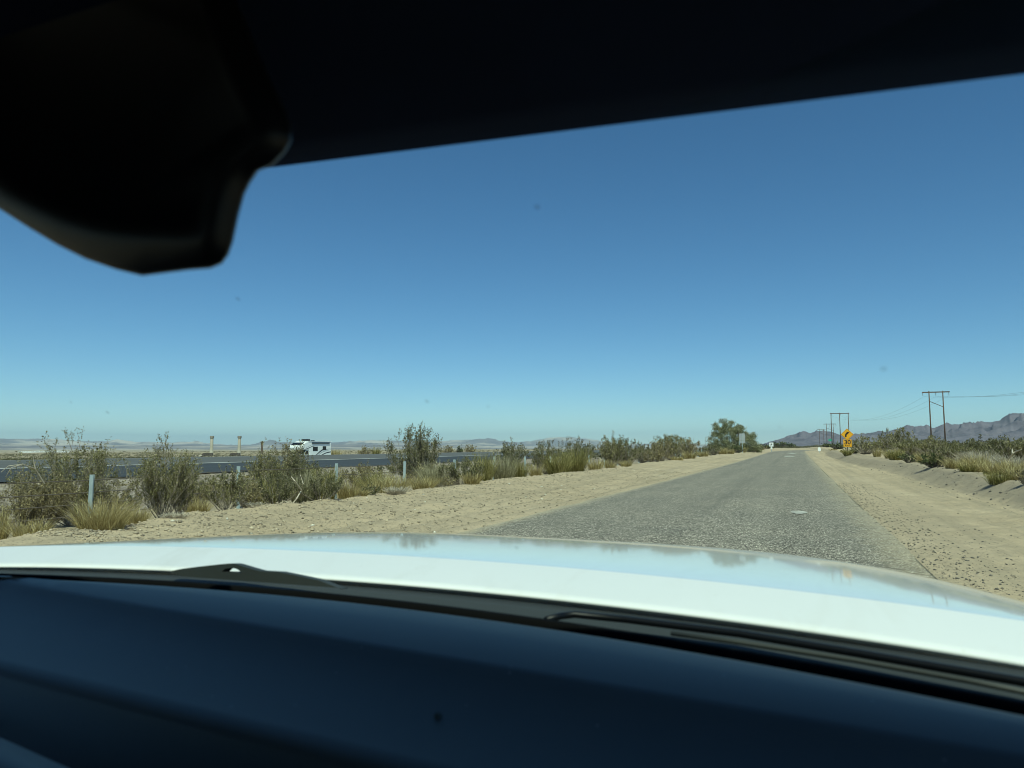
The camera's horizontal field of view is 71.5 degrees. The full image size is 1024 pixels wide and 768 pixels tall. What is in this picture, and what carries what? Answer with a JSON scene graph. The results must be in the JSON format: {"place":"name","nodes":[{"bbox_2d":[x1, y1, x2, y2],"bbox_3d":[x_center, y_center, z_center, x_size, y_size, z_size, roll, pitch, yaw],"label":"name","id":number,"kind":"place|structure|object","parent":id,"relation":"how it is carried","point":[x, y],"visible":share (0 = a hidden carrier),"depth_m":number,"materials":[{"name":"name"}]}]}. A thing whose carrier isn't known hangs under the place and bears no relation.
{"place":"outdoors","nodes":[
{"label":"outdoors","id":0,"kind":"place"},
{"bbox_2d":[0,452,600,481],"bbox_3d":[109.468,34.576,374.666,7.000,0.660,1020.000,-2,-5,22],"label":"freeway shoulder","id":1,"kind":"object","parent":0,"point":[210,467],"visible":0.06,"depth_m":52.99},
{"bbox_2d":[0,443,651,449],"bbox_3d":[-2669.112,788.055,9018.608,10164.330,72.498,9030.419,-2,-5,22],"label":"hills","id":2,"kind":"structure","parent":0,"point":[3,446],"depth_m":7427.65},
{"bbox_2d":[0,448,698,468],"bbox_3d":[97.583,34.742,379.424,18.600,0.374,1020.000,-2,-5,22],"label":"freeway","id":3,"kind":"structure","parent":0,"point":[134,461],"depth_m":69.33,"materials":[{"name":"asphalt"}]},
{"bbox_2d":[290,439,331,454],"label":"motorhome","id":4,"kind":"object","parent":3,"relation":"on","point":[313,447],"visible":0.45,"depth_m":115.35,"materials":[{"name":"white metal"}]},
{"bbox_2d":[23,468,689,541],"bbox_3d":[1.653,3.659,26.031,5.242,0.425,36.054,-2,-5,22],"label":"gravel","id":5,"kind":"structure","parent":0,"point":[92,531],"depth_m":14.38,"materials":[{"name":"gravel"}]},
{"bbox_2d":[0,437,741,447],"bbox_3d":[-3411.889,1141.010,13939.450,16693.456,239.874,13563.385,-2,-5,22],"label":"hills","id":6,"kind":"structure","parent":0,"point":[486,442],"depth_m":12844.36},
{"bbox_2d":[0,446,1023,601],"bbox_3d":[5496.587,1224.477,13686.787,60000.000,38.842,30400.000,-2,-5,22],"label":"ground","id":7,"kind":"structure","parent":0,"point":[977,512],"depth_m":16.79,"materials":[{"name":"sand"}]},
{"bbox_2d":[0,503,19,539],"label":"dry grass tuft","id":8,"kind":"object","parent":7,"relation":"on","point":[4,534],"visible":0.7,"depth_m":10.49,"materials":[{"name":"plant"}]},
{"bbox_2d":[1,459,44,483],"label":"dead branch","id":9,"kind":"object","parent":7,"relation":"on","point":[28,466],"visible":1,"depth_m":13.15,"materials":[{"name":"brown wood"}]},
{"bbox_2d":[0,516,61,536],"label":"dry grass tuft","id":10,"kind":"object","parent":7,"relation":"on","point":[24,529],"visible":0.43,"depth_m":10.40,"materials":[{"name":"plant"}]},
{"bbox_2d":[0,468,72,530],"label":"desert bush","id":11,"kind":"object","parent":7,"relation":"on","point":[30,514],"visible":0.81,"depth_m":14.73,"materials":[{"name":"green plant"}]},
{"bbox_2d":[10,468,83,527],"bbox_3d":[-9.865,2.460,15.221,1.147,1.318,1.426,1,-5,-16],"label":"desert bush","id":12,"kind":"object","parent":7,"relation":"on","point":[61,486],"visible":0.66,"depth_m":15.12,"materials":[{"name":"green plant"}]},
{"bbox_2d":[5,426,130,525],"bbox_3d":[-10.234,2.124,16.452,2.310,2.343,2.616,1,-5,-14],"label":"creosote bush","id":13,"kind":"object","parent":7,"relation":"on","point":[99,465],"visible":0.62,"depth_m":16.35,"materials":[{"name":"green plant"}]},
{"bbox_2d":[49,496,149,530],"bbox_3d":[-6.346,1.991,11.017,1.443,0.571,1.400,0,-5,-3],"label":"dry grass tuft","id":14,"kind":"object","parent":7,"relation":"on","point":[114,519],"visible":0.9,"depth_m":10.86,"materials":[{"name":"plant"}]},
{"bbox_2d":[95,480,138,509],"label":"desert bush","id":15,"kind":"object","parent":7,"relation":"on","point":[126,492],"visible":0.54,"depth_m":19.55,"materials":[{"name":"green plant"}]},
{"bbox_2d":[121,505,158,524],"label":"dry grass tuft","id":16,"kind":"object","parent":7,"relation":"on","point":[139,517],"visible":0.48,"depth_m":12.16,"materials":[{"name":"plant"}]},
{"bbox_2d":[123,431,202,517],"bbox_3d":[-6.277,1.667,12.910,1.372,1.629,1.297,3,-6,-34],"label":"creosote bush","id":17,"kind":"object","parent":7,"relation":"on","point":[155,494],"visible":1,"depth_m":12.77,"materials":[{"name":"green plant"}]},
{"bbox_2d":[156,510,189,518],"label":"bursage shrub","id":18,"kind":"object","parent":7,"relation":"on","point":[174,515],"visible":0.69,"depth_m":12.19,"materials":[{"name":"grey plant"}]},
{"bbox_2d":[160,450,203,513],"bbox_3d":[-6.702,2.022,14.437,0.784,1.426,0.956,1,-5,-11],"label":"creosote bush","id":19,"kind":"object","parent":7,"relation":"on","point":[186,502],"visible":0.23,"depth_m":14.29,"materials":[{"name":"green plant"}]},
{"bbox_2d":[184,495,216,512],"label":"dry grass tuft","id":20,"kind":"object","parent":7,"relation":"on","point":[194,507],"visible":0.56,"depth_m":15.87,"materials":[{"name":"plant"}]},
{"bbox_2d":[186,475,221,503],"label":"desert bush","id":21,"kind":"object","parent":7,"relation":"on","point":[201,495],"visible":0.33,"depth_m":21.57,"materials":[{"name":"green plant"}]},
{"bbox_2d":[199,461,253,510],"bbox_3d":[-5.791,2.104,14.483,1.017,1.074,0.976,-4,-7,40],"label":"creosote bush","id":22,"kind":"object","parent":7,"relation":"on","point":[225,493],"visible":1,"depth_m":14.40,"materials":[{"name":"green plant"}]},
{"bbox_2d":[234,475,262,507],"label":"desert bush","id":23,"kind":"object","parent":7,"relation":"on","point":[250,497],"visible":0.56,"depth_m":15.24,"materials":[{"name":"green plant"}]},
{"bbox_2d":[243,501,267,506],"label":"bursage shrub","id":24,"kind":"object","parent":7,"relation":"on","point":[255,504],"visible":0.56,"depth_m":14.45,"materials":[{"name":"grey plant"}]},
{"bbox_2d":[242,437,287,489],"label":"creosote bush","id":25,"kind":"object","parent":7,"relation":"on","point":[258,471],"visible":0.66,"depth_m":25.77,"materials":[{"name":"green plant"}]},
{"bbox_2d":[244,473,285,504],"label":"broom shrub","id":26,"kind":"object","parent":7,"relation":"on","point":[271,491],"visible":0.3,"depth_m":16.54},
{"bbox_2d":[253,471,299,503],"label":"creosote bush","id":27,"kind":"object","parent":7,"relation":"on","point":[280,492],"visible":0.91,"depth_m":15.87,"materials":[{"name":"green plant"}]},
{"bbox_2d":[251,437,312,486],"bbox_3d":[-9.267,3.333,29.157,1.763,2.390,2.448,-2,-5,22],"label":"desert bush","id":28,"kind":"object","parent":7,"relation":"on","point":[287,451],"visible":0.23,"depth_m":28.92,"materials":[{"name":"green plant"}]},
{"bbox_2d":[276,441,321,483],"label":"creosote bush","id":29,"kind":"object","parent":7,"relation":"on","point":[298,462],"visible":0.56,"depth_m":28.18,"materials":[{"name":"green plant"}]},
{"bbox_2d":[278,466,328,502],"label":"broom shrub","id":30,"kind":"object","parent":7,"relation":"on","point":[301,498],"visible":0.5,"depth_m":16.34,"materials":[{"name":"plant"}]},
{"bbox_2d":[293,472,343,500],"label":"creosote bush","id":31,"kind":"object","parent":7,"relation":"on","point":[330,487],"visible":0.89,"depth_m":16.37,"materials":[{"name":"green plant"}]},
{"bbox_2d":[296,464,348,499],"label":"broom shrub","id":32,"kind":"object","parent":7,"relation":"on","point":[335,477],"visible":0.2,"depth_m":18.17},
{"bbox_2d":[333,477,367,498],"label":"dry grass tuft","id":33,"kind":"object","parent":7,"relation":"on","point":[343,493],"visible":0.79,"depth_m":17.67,"materials":[{"name":"plant"}]},
{"bbox_2d":[0,449,701,522],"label":"wire fence","id":34,"kind":"object","parent":7,"relation":"on","point":[91,492],"visible":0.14,"depth_m":15.87,"materials":[{"name":"metal"}]},
{"bbox_2d":[357,445,373,453],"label":"desert bush","id":35,"kind":"object","parent":7,"relation":"on","point":[364,450],"visible":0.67,"depth_m":159.09,"materials":[{"name":"green plant"}]},
{"bbox_2d":[340,459,393,491],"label":"desert bush","id":36,"kind":"object","parent":7,"relation":"on","point":[351,478],"visible":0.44,"depth_m":26.51,"materials":[{"name":"green plant"}]},
{"bbox_2d":[359,482,380,494],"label":"creosote bush","id":37,"kind":"object","parent":7,"relation":"on","point":[374,492],"visible":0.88,"depth_m":18.52,"materials":[{"name":"green plant"}]},
{"bbox_2d":[345,469,397,489],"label":"bush","id":38,"kind":"object","parent":7,"relation":"on","point":[374,477],"visible":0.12,"depth_m":22.94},
{"bbox_2d":[360,477,398,492],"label":"dry grass tuft","id":39,"kind":"object","parent":7,"relation":"on","point":[383,487],"visible":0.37,"depth_m":19.70,"materials":[{"name":"plant"}]},
{"bbox_2d":[369,474,415,489],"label":"dry grass tuft","id":40,"kind":"object","parent":7,"relation":"on","point":[403,484],"visible":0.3,"depth_m":20.27,"materials":[{"name":"plant"}]},
{"bbox_2d":[380,486,411,494],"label":"bursage shrub","id":41,"kind":"object","parent":7,"relation":"on","point":[392,491],"visible":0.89,"depth_m":19.09,"materials":[{"name":"grey plant"}]},
{"bbox_2d":[380,422,442,484],"bbox_3d":[-4.632,3.204,32.952,2.880,3.054,3.011,0,-5,-4],"label":"creosote bush","id":42,"kind":"object","parent":7,"relation":"on","point":[418,453],"visible":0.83,"depth_m":32.54,"materials":[{"name":"green plant"}]},
{"bbox_2d":[406,476,441,489],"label":"dry grass tuft","id":43,"kind":"object","parent":7,"relation":"on","point":[428,484],"visible":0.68,"depth_m":22.27,"materials":[{"name":"plant"}]},
{"bbox_2d":[406,460,444,481],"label":"desert bush","id":44,"kind":"object","parent":7,"relation":"on","point":[432,465],"visible":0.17,"depth_m":31.25,"materials":[{"name":"green plant"}]},
{"bbox_2d":[410,459,449,486],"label":"broom shrub","id":45,"kind":"object","parent":7,"relation":"on","point":[428,475],"visible":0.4,"depth_m":26.12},
{"bbox_2d":[432,475,455,486],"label":"desert bush","id":46,"kind":"object","parent":7,"relation":"on","point":[444,482],"visible":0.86,"depth_m":22.84,"materials":[{"name":"green plant"}]},
{"bbox_2d":[438,445,454,452],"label":"desert bush","id":47,"kind":"object","parent":7,"relation":"on","point":[449,450],"visible":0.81,"depth_m":200.48,"materials":[{"name":"green plant"}]},
{"bbox_2d":[437,454,486,484],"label":"creosote bush","id":48,"kind":"object","parent":7,"relation":"on","point":[454,473],"visible":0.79,"depth_m":25.28,"materials":[{"name":"green plant"}]},
{"bbox_2d":[458,472,487,484],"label":"dry grass tuft","id":49,"kind":"object","parent":7,"relation":"on","point":[471,480],"visible":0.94,"depth_m":24.45,"materials":[{"name":"plant"}]},
{"bbox_2d":[462,448,502,480],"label":"broom shrub","id":50,"kind":"object","parent":7,"relation":"on","point":[489,470],"visible":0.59,"depth_m":28.02,"materials":[{"name":"plant"}]},
{"bbox_2d":[489,452,524,478],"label":"broom shrub","id":51,"kind":"object","parent":7,"relation":"on","point":[503,472],"visible":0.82,"depth_m":29.28,"materials":[{"name":"plant"}]},
{"bbox_2d":[0,438,1019,459],"bbox_3d":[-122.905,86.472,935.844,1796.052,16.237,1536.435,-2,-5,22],"label":"desert scrub","id":52,"kind":"object","parent":7,"relation":"on","point":[224,455],"visible":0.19,"depth_m":310.69,"materials":[{"name":"plant"}]},
{"bbox_2d":[494,437,528,467],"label":"creosote bush","id":53,"kind":"object","parent":7,"relation":"on","point":[506,450],"visible":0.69,"depth_m":50.44,"materials":[{"name":"green plant"}]},
{"bbox_2d":[506,459,534,476],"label":"broom shrub","id":54,"kind":"object","parent":7,"relation":"on","point":[519,472],"visible":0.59,"depth_m":29.97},
{"bbox_2d":[527,464,544,475],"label":"dry grass tuft","id":55,"kind":"object","parent":7,"relation":"on","point":[537,471],"visible":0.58,"depth_m":32.50,"materials":[{"name":"plant"}]},
{"bbox_2d":[528,440,561,473],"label":"creosote bush","id":56,"kind":"object","parent":7,"relation":"on","point":[537,454],"visible":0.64,"depth_m":45.37,"materials":[{"name":"green plant"}]},
{"bbox_2d":[537,448,579,474],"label":"broom shrub","id":57,"kind":"object","parent":7,"relation":"on","point":[553,467],"visible":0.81,"depth_m":35.63,"materials":[{"name":"plant"}]},
{"bbox_2d":[554,437,595,460],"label":"creosote bush","id":58,"kind":"object","parent":7,"relation":"on","point":[588,446],"visible":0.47,"depth_m":61.67,"materials":[{"name":"green plant"}]},
{"bbox_2d":[559,446,595,471],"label":"broom shrub","id":59,"kind":"object","parent":7,"relation":"on","point":[578,465],"visible":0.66,"depth_m":38.23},
{"bbox_2d":[586,458,609,469],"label":"dry grass tuft","id":60,"kind":"object","parent":7,"relation":"on","point":[593,466],"visible":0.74,"depth_m":42.46,"materials":[{"name":"plant"}]},
{"bbox_2d":[595,430,628,465],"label":"creosote bush","id":61,"kind":"object","parent":7,"relation":"on","point":[608,448],"visible":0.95,"depth_m":49.32,"materials":[{"name":"green plant"}]},
{"bbox_2d":[609,435,642,464],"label":"creosote bush","id":62,"kind":"object","parent":7,"relation":"on","point":[628,455],"visible":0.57,"depth_m":50.00,"materials":[{"name":"green plant"}]},
{"bbox_2d":[629,441,653,462],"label":"creosote bush","id":63,"kind":"object","parent":7,"relation":"on","point":[640,458],"visible":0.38,"depth_m":64.12,"materials":[{"name":"green plant"}]},
{"bbox_2d":[636,445,664,461],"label":"desert bush","id":64,"kind":"object","parent":7,"relation":"on","point":[658,456],"visible":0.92,"depth_m":57.48,"materials":[{"name":"green plant"}]},
{"bbox_2d":[647,438,674,460],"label":"desert bush","id":65,"kind":"object","parent":7,"relation":"on","point":[660,447],"visible":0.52,"depth_m":67.65,"materials":[{"name":"green plant"}]},
{"bbox_2d":[653,434,687,459],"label":"creosote bush","id":66,"kind":"object","parent":7,"relation":"on","point":[675,445],"visible":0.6,"depth_m":69.97,"materials":[{"name":"green plant"}]},
{"bbox_2d":[676,436,700,458],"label":"desert bush","id":67,"kind":"object","parent":7,"relation":"on","point":[688,448],"visible":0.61,"depth_m":80.01,"materials":[{"name":"green plant"}]},
{"bbox_2d":[680,451,699,458],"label":"dry grass tuft","id":68,"kind":"object","parent":7,"relation":"on","point":[691,456],"visible":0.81,"depth_m":73.98,"materials":[{"name":"plant"}]},
{"bbox_2d":[702,444,721,454],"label":"creosote bush","id":69,"kind":"object","parent":7,"relation":"on","point":[714,450],"visible":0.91,"depth_m":97.58,"materials":[{"name":"green plant"}]},
{"bbox_2d":[706,418,763,452],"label":"ironwood tree","id":70,"kind":"object","parent":7,"relation":"on","point":[725,428],"visible":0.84,"depth_m":137.47,"materials":[{"name":"green plant"}]},
{"bbox_2d":[830,413,849,445],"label":"power pole","id":71,"kind":"object","parent":7,"relation":"on","point":[839,423],"visible":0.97,"depth_m":367.53,"materials":[{"name":"brown wood"}]},
{"bbox_2d":[841,429,853,449],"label":"warning sign","id":72,"kind":"object","parent":7,"relation":"on","point":[846,434],"visible":1,"depth_m":73.99,"materials":[{"name":"yellow metal"}]},
{"bbox_2d":[841,447,854,455],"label":"broom shrub","id":73,"kind":"object","parent":7,"relation":"on","point":[846,452],"visible":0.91,"depth_m":72.74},
{"bbox_2d":[849,433,882,454],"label":"creosote bush","id":74,"kind":"object","parent":7,"relation":"on","point":[864,446],"visible":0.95,"depth_m":80.42,"materials":[{"name":"green plant"}]},
{"bbox_2d":[876,428,900,450],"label":"creosote bush","id":75,"kind":"object","parent":7,"relation":"on","point":[884,442],"visible":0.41,"depth_m":89.41,"materials":[{"name":"green plant"}]},
{"bbox_2d":[885,448,904,459],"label":"broom shrub","id":76,"kind":"object","parent":7,"relation":"on","point":[893,455],"visible":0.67,"depth_m":49.81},
{"bbox_2d":[885,427,915,448],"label":"creosote bush","id":77,"kind":"object","parent":7,"relation":"on","point":[897,435],"visible":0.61,"depth_m":84.53,"materials":[{"name":"green plant"}]},
{"bbox_2d":[889,436,926,455],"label":"creosote bush","id":78,"kind":"object","parent":7,"relation":"on","point":[910,448],"visible":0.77,"depth_m":60.79,"materials":[{"name":"green plant"}]},
{"bbox_2d":[897,452,919,462],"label":"desert bush","id":79,"kind":"object","parent":7,"relation":"on","point":[906,458],"visible":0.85,"depth_m":42.13,"materials":[{"name":"green plant"}]},
{"bbox_2d":[912,451,937,462],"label":"dry grass tuft","id":80,"kind":"object","parent":7,"relation":"on","point":[918,457],"visible":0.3,"depth_m":39.59,"materials":[{"name":"plant"}]},
{"bbox_2d":[918,451,943,467],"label":"desert bush","id":81,"kind":"object","parent":7,"relation":"on","point":[931,463],"visible":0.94,"depth_m":32.78,"materials":[{"name":"green plant"}]},
{"bbox_2d":[911,435,955,454],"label":"creosote bush","id":82,"kind":"object","parent":7,"relation":"on","point":[929,439],"visible":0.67,"depth_m":56.39,"materials":[{"name":"green plant"}]},
{"bbox_2d":[922,391,949,439],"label":"power pole","id":83,"kind":"object","parent":7,"relation":"on","point":[928,392],"visible":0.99,"depth_m":224.92,"materials":[{"name":"brown wood"}]},
{"bbox_2d":[927,442,962,461],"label":"creosote bush","id":84,"kind":"object","parent":7,"relation":"on","point":[940,451],"visible":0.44,"depth_m":39.61,"materials":[{"name":"green plant"}]},
{"bbox_2d":[937,457,969,468],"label":"dry grass tuft","id":85,"kind":"object","parent":7,"relation":"on","point":[948,464],"visible":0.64,"depth_m":30.23,"materials":[{"name":"plant"}]},
{"bbox_2d":[941,440,977,461],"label":"creosote bush","id":86,"kind":"object","parent":7,"relation":"on","point":[953,449],"visible":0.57,"depth_m":38.87,"materials":[{"name":"green plant"}]},
{"bbox_2d":[946,449,983,460],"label":"bursage shrub","id":87,"kind":"object","parent":7,"relation":"on","point":[963,456],"visible":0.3,"depth_m":36.95,"materials":[{"name":"brown plant"}]},
{"bbox_2d":[957,463,983,471],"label":"broom shrub","id":88,"kind":"object","parent":7,"relation":"on","point":[965,469],"visible":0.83,"depth_m":26.43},
{"bbox_2d":[950,458,993,471],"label":"dry grass tuft","id":89,"kind":"object","parent":7,"relation":"on","point":[966,463],"visible":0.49,"depth_m":26.65,"materials":[{"name":"plant"}]},
{"bbox_2d":[956,452,1002,465],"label":"dry grass tuft","id":90,"kind":"object","parent":7,"relation":"on","point":[969,462],"visible":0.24,"depth_m":29.66,"materials":[{"name":"plant"}]},
{"bbox_2d":[962,448,1000,462],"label":"bursage shrub","id":91,"kind":"object","parent":7,"relation":"on","point":[980,453],"visible":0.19,"depth_m":33.13,"materials":[{"name":"brown plant"}]},
{"bbox_2d":[964,434,1005,459],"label":"creosote bush","id":92,"kind":"object","parent":7,"relation":"on","point":[970,444],"visible":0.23,"depth_m":44.45,"materials":[{"name":"green plant"}]},
{"bbox_2d":[974,460,1007,474],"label":"dry grass tuft","id":93,"kind":"object","parent":7,"relation":"on","point":[985,469],"visible":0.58,"depth_m":24.41,"materials":[{"name":"plant"}]},
{"bbox_2d":[978,469,1016,484],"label":"broom shrub","id":94,"kind":"object","parent":7,"relation":"on","point":[997,480],"visible":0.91,"depth_m":20.76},
{"bbox_2d":[980,434,1023,461],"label":"creosote bush","id":95,"kind":"object","parent":7,"relation":"on","point":[1000,448],"visible":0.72,"depth_m":34.04,"materials":[{"name":"green plant"}]},
{"bbox_2d":[982,452,1021,467],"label":"bursage shrub","id":96,"kind":"object","parent":7,"relation":"on","point":[997,459],"visible":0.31,"depth_m":28.52,"materials":[{"name":"brown plant"}]},
{"bbox_2d":[991,458,1023,473],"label":"dry grass tuft","id":97,"kind":"object","parent":7,"relation":"on","point":[1009,464],"visible":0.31,"depth_m":23.72,"materials":[{"name":"plant"}]},
{"bbox_2d":[998,464,1023,479],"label":"dry grass tuft","id":98,"kind":"object","parent":7,"relation":"on","point":[1007,471],"visible":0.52,"depth_m":20.76,"materials":[{"name":"plant"}]},
{"bbox_2d":[1006,437,1023,460],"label":"creosote bush","id":99,"kind":"object","parent":7,"relation":"on","point":[1019,447],"visible":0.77,"depth_m":33.23,"materials":[{"name":"green plant"}]},
{"bbox_2d":[1009,466,1023,483],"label":"desert bush","id":100,"kind":"object","parent":7,"relation":"on","point":[1020,479],"visible":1,"depth_m":18.93,"materials":[{"name":"green plant"}]},
{"bbox_2d":[0,74,1023,444],"label":"sky","id":101,"kind":"structure","parent":0,"point":[773,271],"materials":[{"name":"blue"}]},
{"bbox_2d":[456,450,937,579],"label":"road","id":102,"kind":"structure","parent":0,"point":[751,504],"depth_m":14.86,"materials":[{"name":"asphalt"}]},
{"bbox_2d":[0,0,1023,767],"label":"pickup truck","id":103,"kind":"object","parent":102,"relation":"on","point":[146,136],"visible":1,"depth_m":0.54,"materials":[{"name":"white paint"}]},
{"bbox_2d":[762,413,1023,446],"bbox_3d":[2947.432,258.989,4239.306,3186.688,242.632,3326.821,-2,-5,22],"label":"hills","id":104,"kind":"structure","parent":0,"point":[1012,425],"depth_m":3885.69,"materials":[{"name":"stone"}]},
{"bbox_2d":[839,483,1023,596],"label":"gravel","id":105,"kind":"structure","parent":0,"point":[1002,588],"depth_m":10.84,"materials":[{"name":"gravel"}]},
{"bbox_2d":[871,460,1023,511],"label":"gravel","id":106,"kind":"structure","parent":0,"point":[956,485],"depth_m":24.08,"materials":[{"name":"gravel"}]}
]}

